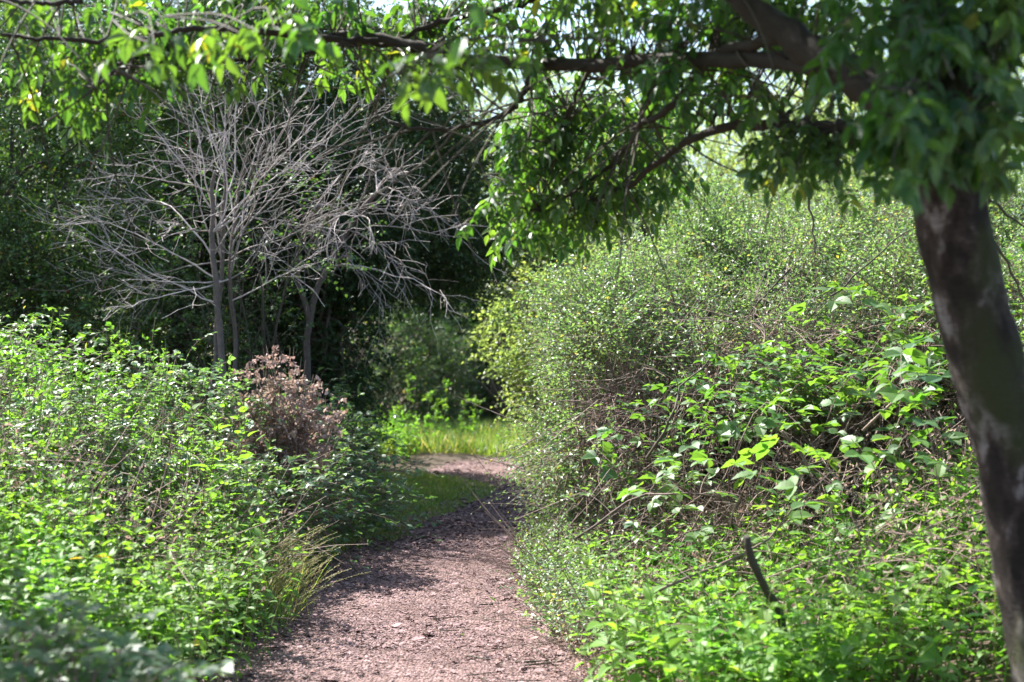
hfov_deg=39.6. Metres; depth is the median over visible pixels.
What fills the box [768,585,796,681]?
nettle plant
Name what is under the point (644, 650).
nettle plant
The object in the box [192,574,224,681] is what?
nettle plant
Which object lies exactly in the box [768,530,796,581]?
nettle plant
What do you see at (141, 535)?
nettle plant
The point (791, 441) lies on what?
fallen branch
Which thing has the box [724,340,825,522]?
bramble cane
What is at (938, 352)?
bramble cane
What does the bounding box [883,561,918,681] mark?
nettle plant
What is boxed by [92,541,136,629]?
nettle plant
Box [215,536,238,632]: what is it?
nettle plant
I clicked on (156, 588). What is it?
nettle plant
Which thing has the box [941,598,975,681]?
nettle plant
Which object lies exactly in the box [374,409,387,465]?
spindly weed
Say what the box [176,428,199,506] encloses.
nettle plant
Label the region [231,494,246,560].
nettle plant
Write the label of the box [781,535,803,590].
nettle plant
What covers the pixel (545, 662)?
twig litter
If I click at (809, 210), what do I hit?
bare twig
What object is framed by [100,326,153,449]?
tall weed
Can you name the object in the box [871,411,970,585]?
bramble cane
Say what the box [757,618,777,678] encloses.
nettle plant
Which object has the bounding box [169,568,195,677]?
nettle plant
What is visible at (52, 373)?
tall weed
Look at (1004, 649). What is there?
nettle plant
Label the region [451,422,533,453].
weeds
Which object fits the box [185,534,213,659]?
nettle plant
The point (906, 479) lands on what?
nettle plant
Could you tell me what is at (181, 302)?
hawthorn tree
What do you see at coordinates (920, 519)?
nettle plant
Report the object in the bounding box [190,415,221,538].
nettle plant
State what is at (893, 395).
bramble cane
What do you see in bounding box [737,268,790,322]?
bare twig
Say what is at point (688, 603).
nettle plant
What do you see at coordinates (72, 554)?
nettle plant
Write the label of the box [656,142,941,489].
blackthorn bush
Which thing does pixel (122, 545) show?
nettle plant
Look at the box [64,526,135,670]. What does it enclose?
nettle plant
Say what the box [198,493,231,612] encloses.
nettle plant
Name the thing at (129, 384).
nettle plant
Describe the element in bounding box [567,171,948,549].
blackthorn bush
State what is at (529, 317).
bare twig
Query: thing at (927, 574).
nettle plant
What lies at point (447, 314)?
evergreen tree
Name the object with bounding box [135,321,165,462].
tall weed
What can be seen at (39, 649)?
bramble heap
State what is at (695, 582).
nettle plant
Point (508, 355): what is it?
hazel bush
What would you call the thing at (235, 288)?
young shrub
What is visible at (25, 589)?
nettle plant
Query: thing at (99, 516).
nettle plant
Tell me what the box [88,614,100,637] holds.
nettle plant
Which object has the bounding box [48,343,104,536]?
tall weed
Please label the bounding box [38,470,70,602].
nettle plant
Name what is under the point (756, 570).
broken stick
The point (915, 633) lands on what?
nettle plant
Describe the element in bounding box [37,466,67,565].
nettle plant
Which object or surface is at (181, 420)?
nettle plant
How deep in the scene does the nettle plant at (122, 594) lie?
5.96 m
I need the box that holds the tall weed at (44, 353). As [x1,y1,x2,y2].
[16,304,66,483]
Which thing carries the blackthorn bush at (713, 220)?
on the ground at (434, 459)
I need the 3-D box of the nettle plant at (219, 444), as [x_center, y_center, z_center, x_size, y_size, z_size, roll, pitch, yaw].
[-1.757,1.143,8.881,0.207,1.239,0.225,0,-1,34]
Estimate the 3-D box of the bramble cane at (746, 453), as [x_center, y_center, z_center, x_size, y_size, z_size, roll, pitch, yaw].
[1.659,0.882,8.345,1.243,1.474,0.381,0,-1,33]
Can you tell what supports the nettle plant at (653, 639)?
on the ground at (434, 459)
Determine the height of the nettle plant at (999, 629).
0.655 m
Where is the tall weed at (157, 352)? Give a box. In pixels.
[147,339,169,500]
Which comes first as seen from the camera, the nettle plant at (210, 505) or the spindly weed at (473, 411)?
the nettle plant at (210, 505)
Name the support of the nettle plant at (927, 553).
on the ground at (434, 459)
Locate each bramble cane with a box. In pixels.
[460,584,538,635]
[539,410,594,523]
[581,427,648,553]
[612,344,683,509]
[616,451,813,587]
[623,472,726,579]
[630,373,756,531]
[657,382,782,565]
[678,397,825,574]
[722,366,895,560]
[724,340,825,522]
[731,434,856,582]
[762,361,943,555]
[774,435,929,628]
[788,281,944,487]
[808,361,938,544]
[828,301,933,547]
[858,360,950,517]
[870,334,968,548]
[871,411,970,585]
[885,324,944,506]
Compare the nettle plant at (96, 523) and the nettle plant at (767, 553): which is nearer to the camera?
the nettle plant at (767, 553)
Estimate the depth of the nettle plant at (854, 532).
7.62 m
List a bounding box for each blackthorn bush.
[455,215,761,572]
[485,227,790,535]
[512,243,724,458]
[563,143,845,478]
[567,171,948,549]
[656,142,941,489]
[716,169,1023,536]
[748,144,1023,443]
[900,183,1023,484]
[935,197,1023,401]
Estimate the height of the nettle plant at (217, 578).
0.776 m
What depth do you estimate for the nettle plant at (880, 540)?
6.90 m
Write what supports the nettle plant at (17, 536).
on the ground at (434, 459)
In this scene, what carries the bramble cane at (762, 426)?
on the ground at (434, 459)
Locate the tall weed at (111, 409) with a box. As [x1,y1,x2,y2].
[85,386,131,547]
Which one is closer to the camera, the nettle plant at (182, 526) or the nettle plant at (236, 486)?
the nettle plant at (182, 526)
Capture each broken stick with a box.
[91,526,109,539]
[743,535,792,674]
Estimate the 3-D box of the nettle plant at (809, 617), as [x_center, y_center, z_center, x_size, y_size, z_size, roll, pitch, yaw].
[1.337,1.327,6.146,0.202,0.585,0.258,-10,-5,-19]
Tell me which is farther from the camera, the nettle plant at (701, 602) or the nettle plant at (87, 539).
the nettle plant at (87, 539)
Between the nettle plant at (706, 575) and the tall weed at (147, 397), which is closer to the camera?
the nettle plant at (706, 575)
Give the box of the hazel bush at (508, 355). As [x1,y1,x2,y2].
[461,237,646,468]
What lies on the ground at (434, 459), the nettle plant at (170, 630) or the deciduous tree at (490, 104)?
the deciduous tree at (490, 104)
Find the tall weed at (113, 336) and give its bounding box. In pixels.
[103,321,129,463]
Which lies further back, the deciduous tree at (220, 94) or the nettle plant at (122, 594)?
the deciduous tree at (220, 94)
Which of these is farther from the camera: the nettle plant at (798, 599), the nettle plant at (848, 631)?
the nettle plant at (848, 631)
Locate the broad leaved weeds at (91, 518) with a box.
[0,413,327,680]
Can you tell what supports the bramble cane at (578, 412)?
on the ground at (434, 459)
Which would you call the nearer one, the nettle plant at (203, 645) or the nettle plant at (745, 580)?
the nettle plant at (203, 645)
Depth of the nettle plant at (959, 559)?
6.73 m
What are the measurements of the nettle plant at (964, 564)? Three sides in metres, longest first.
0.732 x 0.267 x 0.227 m
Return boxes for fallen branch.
[574,465,736,539]
[614,353,709,458]
[629,489,829,599]
[781,430,862,502]
[821,502,935,619]
[848,335,945,463]
[928,539,988,631]
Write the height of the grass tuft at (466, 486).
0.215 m
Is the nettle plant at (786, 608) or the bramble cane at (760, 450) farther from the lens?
the bramble cane at (760, 450)
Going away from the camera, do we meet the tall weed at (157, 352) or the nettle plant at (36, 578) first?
the nettle plant at (36, 578)
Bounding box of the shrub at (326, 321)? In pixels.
[238,192,423,491]
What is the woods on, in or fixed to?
on the ground at (434, 459)
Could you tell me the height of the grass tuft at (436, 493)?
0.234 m
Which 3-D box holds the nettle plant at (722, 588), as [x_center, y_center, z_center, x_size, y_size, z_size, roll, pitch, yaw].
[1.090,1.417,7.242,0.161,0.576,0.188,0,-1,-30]
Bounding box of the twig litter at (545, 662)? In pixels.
[433,594,586,681]
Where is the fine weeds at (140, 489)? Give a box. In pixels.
[0,297,333,680]
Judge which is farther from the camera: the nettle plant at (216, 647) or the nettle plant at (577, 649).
the nettle plant at (216, 647)
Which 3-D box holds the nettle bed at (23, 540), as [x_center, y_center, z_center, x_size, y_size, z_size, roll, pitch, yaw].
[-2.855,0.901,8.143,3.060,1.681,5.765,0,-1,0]
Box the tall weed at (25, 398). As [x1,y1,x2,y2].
[0,330,46,473]
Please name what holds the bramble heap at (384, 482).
on the ground at (434, 459)
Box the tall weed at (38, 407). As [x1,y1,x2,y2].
[13,380,55,612]
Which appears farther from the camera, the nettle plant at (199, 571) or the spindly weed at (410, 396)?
the spindly weed at (410, 396)
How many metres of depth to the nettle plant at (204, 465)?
8.55 m
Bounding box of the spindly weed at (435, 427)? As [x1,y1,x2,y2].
[428,398,444,448]
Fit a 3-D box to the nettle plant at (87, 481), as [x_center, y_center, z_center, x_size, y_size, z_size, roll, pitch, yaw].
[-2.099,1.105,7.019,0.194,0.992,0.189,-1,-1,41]
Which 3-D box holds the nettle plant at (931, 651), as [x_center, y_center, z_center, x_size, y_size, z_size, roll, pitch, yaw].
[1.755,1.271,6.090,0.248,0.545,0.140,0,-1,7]
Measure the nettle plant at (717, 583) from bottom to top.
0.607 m
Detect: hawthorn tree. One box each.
[0,0,242,450]
[0,0,391,458]
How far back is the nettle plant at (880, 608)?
6.36 m
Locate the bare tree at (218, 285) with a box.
[20,0,458,461]
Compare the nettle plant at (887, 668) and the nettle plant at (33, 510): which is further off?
the nettle plant at (33, 510)
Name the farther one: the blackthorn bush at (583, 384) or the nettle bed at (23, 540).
the blackthorn bush at (583, 384)
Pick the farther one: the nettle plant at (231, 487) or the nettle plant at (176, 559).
the nettle plant at (231, 487)
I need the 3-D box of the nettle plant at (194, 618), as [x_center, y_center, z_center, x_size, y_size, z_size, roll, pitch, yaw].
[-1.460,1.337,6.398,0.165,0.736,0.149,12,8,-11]
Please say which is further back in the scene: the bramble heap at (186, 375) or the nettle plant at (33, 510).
the bramble heap at (186, 375)
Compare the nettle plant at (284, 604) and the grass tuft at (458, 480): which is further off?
the grass tuft at (458, 480)
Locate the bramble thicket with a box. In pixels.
[544,241,1023,550]
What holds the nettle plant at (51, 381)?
on the ground at (434, 459)
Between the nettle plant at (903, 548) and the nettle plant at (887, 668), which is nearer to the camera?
the nettle plant at (887, 668)
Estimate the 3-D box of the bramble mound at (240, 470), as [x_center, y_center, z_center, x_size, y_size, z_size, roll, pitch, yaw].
[-2.217,1.119,9.593,1.610,1.241,1.474,1,-1,-45]
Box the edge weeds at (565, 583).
[489,448,667,663]
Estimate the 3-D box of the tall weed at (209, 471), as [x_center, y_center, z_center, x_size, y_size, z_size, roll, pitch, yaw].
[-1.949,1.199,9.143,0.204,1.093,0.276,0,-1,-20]
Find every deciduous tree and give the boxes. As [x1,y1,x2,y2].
[0,0,155,308]
[2,0,472,363]
[285,0,631,408]
[438,34,711,318]
[458,54,820,384]
[558,68,865,290]
[643,9,1023,295]
[645,0,1011,289]
[659,69,1023,340]
[853,55,1023,256]
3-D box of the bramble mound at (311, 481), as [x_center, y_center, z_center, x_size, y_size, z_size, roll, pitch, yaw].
[-1.863,1.335,10.351,1.752,1.349,1.534,0,-1,0]
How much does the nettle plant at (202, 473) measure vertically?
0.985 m
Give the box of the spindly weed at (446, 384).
[440,379,451,435]
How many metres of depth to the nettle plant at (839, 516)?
8.26 m
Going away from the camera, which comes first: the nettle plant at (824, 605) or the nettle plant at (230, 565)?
the nettle plant at (824, 605)
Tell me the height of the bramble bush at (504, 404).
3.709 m
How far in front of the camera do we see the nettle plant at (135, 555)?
6.72 m
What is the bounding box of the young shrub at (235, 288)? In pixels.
[104,150,386,463]
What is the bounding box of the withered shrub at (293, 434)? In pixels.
[219,345,351,530]
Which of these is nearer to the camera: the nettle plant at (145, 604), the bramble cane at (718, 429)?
the nettle plant at (145, 604)
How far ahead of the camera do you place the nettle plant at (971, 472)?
8.22 m
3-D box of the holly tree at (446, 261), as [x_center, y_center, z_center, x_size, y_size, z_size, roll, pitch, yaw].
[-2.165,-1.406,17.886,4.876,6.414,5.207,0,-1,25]
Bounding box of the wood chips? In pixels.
[192,457,614,681]
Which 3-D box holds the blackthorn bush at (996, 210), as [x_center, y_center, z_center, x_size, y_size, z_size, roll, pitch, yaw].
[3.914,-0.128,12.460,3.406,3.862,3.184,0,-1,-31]
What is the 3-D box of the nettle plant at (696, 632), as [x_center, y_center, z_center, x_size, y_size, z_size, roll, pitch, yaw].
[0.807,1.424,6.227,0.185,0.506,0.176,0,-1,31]
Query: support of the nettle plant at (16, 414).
on the ground at (434, 459)
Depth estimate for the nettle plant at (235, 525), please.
7.82 m
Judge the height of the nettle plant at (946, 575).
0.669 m
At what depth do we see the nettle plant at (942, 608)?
6.61 m
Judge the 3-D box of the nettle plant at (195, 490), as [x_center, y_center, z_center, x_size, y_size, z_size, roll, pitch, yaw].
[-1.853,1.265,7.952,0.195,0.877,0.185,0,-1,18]
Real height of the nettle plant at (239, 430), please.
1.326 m
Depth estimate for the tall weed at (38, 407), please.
7.72 m
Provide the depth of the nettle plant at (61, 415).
9.14 m
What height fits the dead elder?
3.932 m
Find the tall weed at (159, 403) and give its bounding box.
[136,341,173,455]
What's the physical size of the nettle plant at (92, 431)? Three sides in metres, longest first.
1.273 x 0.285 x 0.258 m
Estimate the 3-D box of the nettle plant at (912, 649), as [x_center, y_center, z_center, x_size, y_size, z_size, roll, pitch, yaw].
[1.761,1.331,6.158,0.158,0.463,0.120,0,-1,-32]
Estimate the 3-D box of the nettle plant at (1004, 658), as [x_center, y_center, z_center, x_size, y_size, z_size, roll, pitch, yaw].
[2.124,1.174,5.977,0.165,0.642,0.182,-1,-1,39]
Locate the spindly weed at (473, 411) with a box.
[467,395,485,429]
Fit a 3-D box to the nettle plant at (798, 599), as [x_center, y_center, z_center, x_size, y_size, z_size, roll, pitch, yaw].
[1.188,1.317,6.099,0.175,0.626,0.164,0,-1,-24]
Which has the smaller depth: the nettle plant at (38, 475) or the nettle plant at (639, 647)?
the nettle plant at (639, 647)
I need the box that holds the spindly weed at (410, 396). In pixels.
[405,373,416,433]
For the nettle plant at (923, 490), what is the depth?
8.10 m
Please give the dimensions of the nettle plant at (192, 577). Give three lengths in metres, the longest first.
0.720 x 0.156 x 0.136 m
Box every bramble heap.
[0,306,201,538]
[0,547,235,681]
[16,324,361,541]
[160,389,411,561]
[236,367,445,548]
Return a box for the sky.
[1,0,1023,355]
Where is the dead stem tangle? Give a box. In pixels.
[443,206,1023,595]
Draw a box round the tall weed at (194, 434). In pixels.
[171,393,202,532]
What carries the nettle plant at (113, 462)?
on the ground at (434, 459)
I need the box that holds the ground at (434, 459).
[0,359,1012,681]
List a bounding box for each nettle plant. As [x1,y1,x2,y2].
[0,387,30,472]
[0,479,14,664]
[0,482,16,586]
[0,487,19,642]
[0,503,28,662]
[0,528,22,617]
[0,529,37,610]
[0,532,32,665]
[0,552,11,681]
[0,556,40,678]
[3,552,50,656]
[4,483,34,612]
[10,503,23,603]
[13,596,25,660]
[15,492,51,664]
[15,554,38,603]
[25,498,46,601]
[26,364,44,439]
[27,467,46,586]
[27,566,55,671]
[35,506,58,593]
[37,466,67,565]
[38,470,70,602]
[40,364,74,446]
[41,364,63,435]
[43,502,69,583]
[43,538,81,680]
[45,388,88,467]
[48,466,70,585]
[49,568,98,678]
[50,385,83,507]
[50,551,92,623]
[55,539,79,661]
[56,468,82,620]
[62,537,83,611]
[63,479,93,614]
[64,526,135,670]
[67,393,110,505]
[67,494,93,601]
[71,466,102,636]
[73,472,112,592]
[75,502,120,654]
[79,470,117,628]
[85,491,116,576]
[88,392,130,553]
[88,556,109,637]
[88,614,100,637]
[91,354,106,436]
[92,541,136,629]
[93,512,138,615]
[97,479,124,575]
[99,403,120,532]
[99,595,124,646]
[101,434,144,589]
[102,526,136,631]
[103,393,133,510]
[103,509,145,636]
[104,475,117,607]
[107,550,134,654]
[108,535,138,665]
[108,575,124,633]
[112,508,136,630]
[115,519,132,609]
[120,374,138,449]
[121,507,144,631]
[121,537,144,646]
[124,501,155,635]
[124,562,144,638]
[129,495,153,625]
[131,543,152,630]
[132,553,146,639]
[135,500,152,606]
[136,556,176,681]
[138,493,180,629]
[138,576,158,648]
[139,421,160,494]
[139,498,177,678]
[142,397,159,462]
[142,560,167,677]
[143,525,166,637]
[147,554,199,637]
[150,545,178,644]
[150,577,202,679]
[154,520,187,635]
[156,523,194,679]
[157,578,196,681]
[161,504,180,577]
[162,489,203,632]
[162,495,197,658]
[167,513,182,603]
[167,529,226,663]
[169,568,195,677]
[170,396,206,549]
[171,389,192,482]
[172,502,219,639]
[174,561,218,670]
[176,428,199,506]
[176,576,216,680]
[178,404,234,619]
[179,507,201,650]
[183,572,214,678]
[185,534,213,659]
[185,555,229,681]
[186,551,228,659]
[187,433,216,502]
[189,620,223,681]
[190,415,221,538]
[190,530,212,600]
[192,514,200,564]
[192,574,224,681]
[195,468,222,554]
[198,472,223,559]
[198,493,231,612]
[198,537,244,676]
[199,521,244,662]
[202,440,238,529]
[205,503,229,658]
[205,503,232,600]
[205,575,241,681]
[207,520,230,651]
[211,428,247,586]
[213,466,245,593]
[214,454,239,563]
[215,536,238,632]
[216,530,241,658]
[219,521,232,568]
[221,416,250,535]
[226,450,249,541]
[226,460,249,527]
[226,510,269,681]
[229,398,267,572]
[229,518,269,641]
[230,401,254,524]
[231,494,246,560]
[233,531,252,632]
[236,500,263,650]
[238,482,255,541]
[241,561,265,673]
[245,524,268,634]
[248,491,279,649]
[251,545,271,653]
[258,439,280,533]
[258,541,310,659]
[276,515,304,635]
[565,603,597,681]
[577,638,605,681]
[579,567,618,680]
[581,558,627,681]
[593,635,621,678]
[595,572,625,676]
[595,572,631,680]
[598,578,629,672]
[605,598,642,681]
[606,584,646,681]
[609,599,635,680]
[611,589,642,679]
[621,581,651,671]
[623,591,663,678]
[625,570,645,669]
[625,605,664,681]
[625,612,662,681]
[636,603,662,680]
[648,615,662,681]
[655,564,691,674]
[669,602,687,676]
[672,587,714,680]
[675,587,697,667]
[676,585,706,671]
[677,572,712,681]
[680,584,713,668]
[681,613,714,677]
[682,576,724,681]
[684,576,717,654]
[693,574,724,674]
[698,609,720,673]
[708,593,729,654]
[709,568,739,677]
[709,604,745,681]
[710,564,735,663]
[719,567,762,681]
[723,608,747,681]
[729,571,777,681]
[729,625,759,681]
[733,600,755,681]
[734,584,788,681]
[734,613,761,681]
[736,548,756,614]
[743,605,782,681]
[754,571,782,648]
[756,550,778,616]
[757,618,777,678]
[767,511,812,643]
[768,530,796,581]
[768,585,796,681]
[772,499,804,601]
[772,578,815,675]
[775,607,808,680]
[777,621,797,670]
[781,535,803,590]
[783,572,802,642]
[791,558,829,653]
[792,499,841,616]
[795,582,839,675]
[798,529,828,598]
[802,576,841,678]
[813,488,849,564]
[813,530,842,637]
[818,479,845,550]
[825,579,852,678]
[829,559,868,681]
[835,592,858,679]
[836,569,882,681]
[844,514,879,587]
[844,520,884,628]
[853,617,879,680]
[858,577,900,681]
[860,489,885,558]
[863,466,915,591]
[864,565,898,667]
[868,539,906,655]
[869,565,929,681]
[870,503,905,611]
[872,580,920,681]
[873,524,910,590]
[874,577,895,651]
[878,485,910,585]
[878,568,927,681]
[880,515,905,575]
[882,604,908,681]
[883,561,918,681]
[892,467,933,591]
[892,482,934,603]
[892,574,943,681]
[892,579,908,653]
[894,522,912,573]
[897,479,915,564]
[898,528,938,655]
[901,594,930,679]
[903,444,942,547]
[907,525,953,645]
[912,541,952,640]
[912,596,934,677]
[914,555,947,681]
[916,554,970,681]
[917,516,965,605]
[923,487,961,584]
[924,541,957,646]
[925,562,958,649]
[927,504,960,593]
[932,505,976,593]
[934,480,973,551]
[935,524,987,666]
[936,455,975,583]
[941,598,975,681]
[942,503,981,573]
[944,504,983,646]
[945,462,960,521]
[950,543,977,648]
[959,579,987,672]
[965,452,980,541]
[973,591,999,681]
[974,586,1006,681]
[989,601,1010,668]
[994,608,1011,676]
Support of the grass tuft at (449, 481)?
on the ground at (434, 459)
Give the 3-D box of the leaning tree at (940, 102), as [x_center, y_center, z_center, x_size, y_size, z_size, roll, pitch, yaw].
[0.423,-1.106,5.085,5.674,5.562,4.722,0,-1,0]
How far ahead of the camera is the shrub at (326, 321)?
16.31 m
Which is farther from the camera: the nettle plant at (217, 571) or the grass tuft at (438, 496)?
the grass tuft at (438, 496)
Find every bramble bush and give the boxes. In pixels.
[286,286,481,427]
[399,278,551,424]
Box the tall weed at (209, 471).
[194,443,224,538]
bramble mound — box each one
[0,383,212,583]
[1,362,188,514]
[64,416,306,587]
[144,433,374,580]
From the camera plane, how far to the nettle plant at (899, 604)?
6.97 m
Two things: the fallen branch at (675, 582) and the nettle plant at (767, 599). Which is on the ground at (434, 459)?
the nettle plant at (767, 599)
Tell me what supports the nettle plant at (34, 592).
on the ground at (434, 459)
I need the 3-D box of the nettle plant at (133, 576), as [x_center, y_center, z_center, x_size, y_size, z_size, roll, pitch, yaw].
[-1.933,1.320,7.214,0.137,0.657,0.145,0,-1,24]
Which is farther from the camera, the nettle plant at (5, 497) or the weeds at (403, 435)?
the weeds at (403, 435)
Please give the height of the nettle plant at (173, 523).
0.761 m
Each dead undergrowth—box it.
[0,330,385,660]
[447,344,1006,681]
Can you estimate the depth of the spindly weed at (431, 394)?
23.02 m
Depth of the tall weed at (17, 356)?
8.00 m
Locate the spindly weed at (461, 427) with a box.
[458,390,476,433]
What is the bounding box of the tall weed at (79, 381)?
[70,353,93,449]
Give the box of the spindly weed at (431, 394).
[422,390,435,450]
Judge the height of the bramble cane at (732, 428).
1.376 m
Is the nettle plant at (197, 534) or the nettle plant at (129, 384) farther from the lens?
the nettle plant at (129, 384)
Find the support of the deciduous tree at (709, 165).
on the ground at (434, 459)
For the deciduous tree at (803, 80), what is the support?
on the ground at (434, 459)
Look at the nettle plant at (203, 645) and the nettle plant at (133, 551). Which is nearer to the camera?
the nettle plant at (203, 645)
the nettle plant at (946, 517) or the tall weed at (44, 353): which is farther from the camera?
the tall weed at (44, 353)
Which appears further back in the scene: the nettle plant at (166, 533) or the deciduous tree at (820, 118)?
the deciduous tree at (820, 118)
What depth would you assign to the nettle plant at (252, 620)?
7.20 m
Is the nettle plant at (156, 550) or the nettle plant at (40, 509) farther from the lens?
the nettle plant at (156, 550)
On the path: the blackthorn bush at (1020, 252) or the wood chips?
the wood chips
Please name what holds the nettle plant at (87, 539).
on the ground at (434, 459)
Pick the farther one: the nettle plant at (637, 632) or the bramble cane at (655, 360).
the bramble cane at (655, 360)
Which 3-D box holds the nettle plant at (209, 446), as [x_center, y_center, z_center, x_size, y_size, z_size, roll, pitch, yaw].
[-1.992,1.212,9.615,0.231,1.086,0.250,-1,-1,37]
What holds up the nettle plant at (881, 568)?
on the ground at (434, 459)
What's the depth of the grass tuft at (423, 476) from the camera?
18.22 m
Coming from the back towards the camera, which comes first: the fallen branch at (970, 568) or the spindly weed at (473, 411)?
the spindly weed at (473, 411)
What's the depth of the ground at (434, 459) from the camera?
7.51 m
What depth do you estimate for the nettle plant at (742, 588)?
6.54 m
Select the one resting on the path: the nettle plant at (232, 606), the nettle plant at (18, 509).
the nettle plant at (232, 606)
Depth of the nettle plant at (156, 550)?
6.99 m
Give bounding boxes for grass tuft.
[407,470,437,480]
[410,468,433,478]
[427,487,446,497]
[430,491,452,501]
[433,474,466,485]
[440,477,458,486]
[448,476,469,485]
[456,479,480,491]
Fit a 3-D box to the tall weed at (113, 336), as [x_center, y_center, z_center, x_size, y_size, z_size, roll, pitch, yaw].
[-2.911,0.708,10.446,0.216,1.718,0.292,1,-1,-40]
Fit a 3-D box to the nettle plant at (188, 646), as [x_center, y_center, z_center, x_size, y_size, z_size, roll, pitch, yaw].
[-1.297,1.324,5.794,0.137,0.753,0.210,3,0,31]
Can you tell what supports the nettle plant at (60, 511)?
on the ground at (434, 459)
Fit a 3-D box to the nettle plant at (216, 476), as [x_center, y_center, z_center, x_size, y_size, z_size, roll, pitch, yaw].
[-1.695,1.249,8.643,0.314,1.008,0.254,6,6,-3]
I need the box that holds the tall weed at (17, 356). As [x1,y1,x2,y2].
[0,327,32,515]
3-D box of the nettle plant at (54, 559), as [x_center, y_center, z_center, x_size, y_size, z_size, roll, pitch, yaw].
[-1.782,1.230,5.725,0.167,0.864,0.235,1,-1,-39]
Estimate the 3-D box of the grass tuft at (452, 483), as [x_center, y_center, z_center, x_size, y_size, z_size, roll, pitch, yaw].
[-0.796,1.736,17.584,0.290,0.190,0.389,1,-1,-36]
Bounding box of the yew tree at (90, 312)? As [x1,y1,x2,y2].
[0,8,297,455]
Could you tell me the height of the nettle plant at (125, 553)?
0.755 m
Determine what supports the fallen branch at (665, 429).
on the ground at (434, 459)
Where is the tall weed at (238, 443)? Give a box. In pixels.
[216,412,249,484]
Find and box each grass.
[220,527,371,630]
[227,411,556,457]
[284,526,382,573]
[322,470,497,541]
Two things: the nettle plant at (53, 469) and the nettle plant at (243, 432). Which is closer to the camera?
the nettle plant at (53, 469)
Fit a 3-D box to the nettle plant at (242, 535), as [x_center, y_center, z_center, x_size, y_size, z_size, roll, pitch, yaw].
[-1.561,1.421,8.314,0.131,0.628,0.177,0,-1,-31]
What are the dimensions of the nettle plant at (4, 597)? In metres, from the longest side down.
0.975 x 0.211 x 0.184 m
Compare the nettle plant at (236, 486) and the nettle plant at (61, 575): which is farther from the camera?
the nettle plant at (236, 486)
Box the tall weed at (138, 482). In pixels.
[131,420,161,583]
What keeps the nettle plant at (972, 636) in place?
on the ground at (434, 459)
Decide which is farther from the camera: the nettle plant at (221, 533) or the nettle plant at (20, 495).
the nettle plant at (221, 533)
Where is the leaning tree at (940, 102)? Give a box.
[0,0,1023,681]
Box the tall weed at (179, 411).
[159,390,196,451]
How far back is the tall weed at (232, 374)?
11.32 m
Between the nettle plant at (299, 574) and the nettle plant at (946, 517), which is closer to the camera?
the nettle plant at (946, 517)
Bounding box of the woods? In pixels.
[0,101,1023,381]
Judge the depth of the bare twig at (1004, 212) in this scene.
6.50 m
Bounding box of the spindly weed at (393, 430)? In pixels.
[388,404,403,453]
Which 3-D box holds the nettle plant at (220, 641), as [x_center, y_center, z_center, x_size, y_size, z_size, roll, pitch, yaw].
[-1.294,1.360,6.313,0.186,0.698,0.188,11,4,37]
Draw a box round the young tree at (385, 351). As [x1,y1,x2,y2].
[340,301,426,414]
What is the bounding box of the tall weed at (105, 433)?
[89,409,125,554]
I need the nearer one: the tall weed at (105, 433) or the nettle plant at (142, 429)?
the tall weed at (105, 433)
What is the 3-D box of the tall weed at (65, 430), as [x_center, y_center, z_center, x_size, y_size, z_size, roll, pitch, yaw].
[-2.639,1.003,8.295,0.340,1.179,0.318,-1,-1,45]
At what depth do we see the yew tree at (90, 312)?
20.23 m
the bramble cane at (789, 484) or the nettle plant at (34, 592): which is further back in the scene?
the bramble cane at (789, 484)
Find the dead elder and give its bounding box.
[288,126,515,448]
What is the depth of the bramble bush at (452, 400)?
28.67 m
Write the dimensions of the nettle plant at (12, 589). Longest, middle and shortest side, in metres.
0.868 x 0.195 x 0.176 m
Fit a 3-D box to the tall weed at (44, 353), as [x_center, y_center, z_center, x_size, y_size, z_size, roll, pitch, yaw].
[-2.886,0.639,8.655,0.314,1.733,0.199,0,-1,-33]
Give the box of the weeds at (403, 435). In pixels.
[265,401,422,461]
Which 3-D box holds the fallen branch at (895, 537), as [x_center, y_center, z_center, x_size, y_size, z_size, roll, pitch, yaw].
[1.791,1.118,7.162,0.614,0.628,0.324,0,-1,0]
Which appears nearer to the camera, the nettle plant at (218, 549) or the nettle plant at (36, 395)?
the nettle plant at (218, 549)
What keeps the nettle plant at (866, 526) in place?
on the ground at (434, 459)
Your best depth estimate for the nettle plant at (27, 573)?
6.32 m
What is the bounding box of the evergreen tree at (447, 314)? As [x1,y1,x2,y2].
[273,168,634,422]
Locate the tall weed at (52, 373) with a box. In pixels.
[24,349,67,493]
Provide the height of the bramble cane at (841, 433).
1.379 m
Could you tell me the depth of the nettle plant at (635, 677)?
6.15 m
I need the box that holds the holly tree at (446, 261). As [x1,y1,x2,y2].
[155,0,541,461]
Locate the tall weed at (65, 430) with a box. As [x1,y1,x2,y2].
[33,412,89,563]
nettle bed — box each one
[0,371,317,681]
[568,403,1008,681]
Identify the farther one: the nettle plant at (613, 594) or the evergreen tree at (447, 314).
the evergreen tree at (447, 314)
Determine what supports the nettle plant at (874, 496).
on the ground at (434, 459)
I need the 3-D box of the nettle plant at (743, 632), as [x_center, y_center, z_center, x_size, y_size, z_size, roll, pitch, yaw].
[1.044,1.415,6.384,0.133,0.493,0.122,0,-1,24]
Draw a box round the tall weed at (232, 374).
[216,359,240,452]
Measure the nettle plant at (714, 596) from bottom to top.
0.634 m
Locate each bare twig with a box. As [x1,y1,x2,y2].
[520,289,541,342]
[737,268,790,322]
[779,180,831,255]
[831,228,914,295]
[988,186,1023,227]
[996,242,1023,339]
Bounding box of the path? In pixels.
[191,458,621,681]

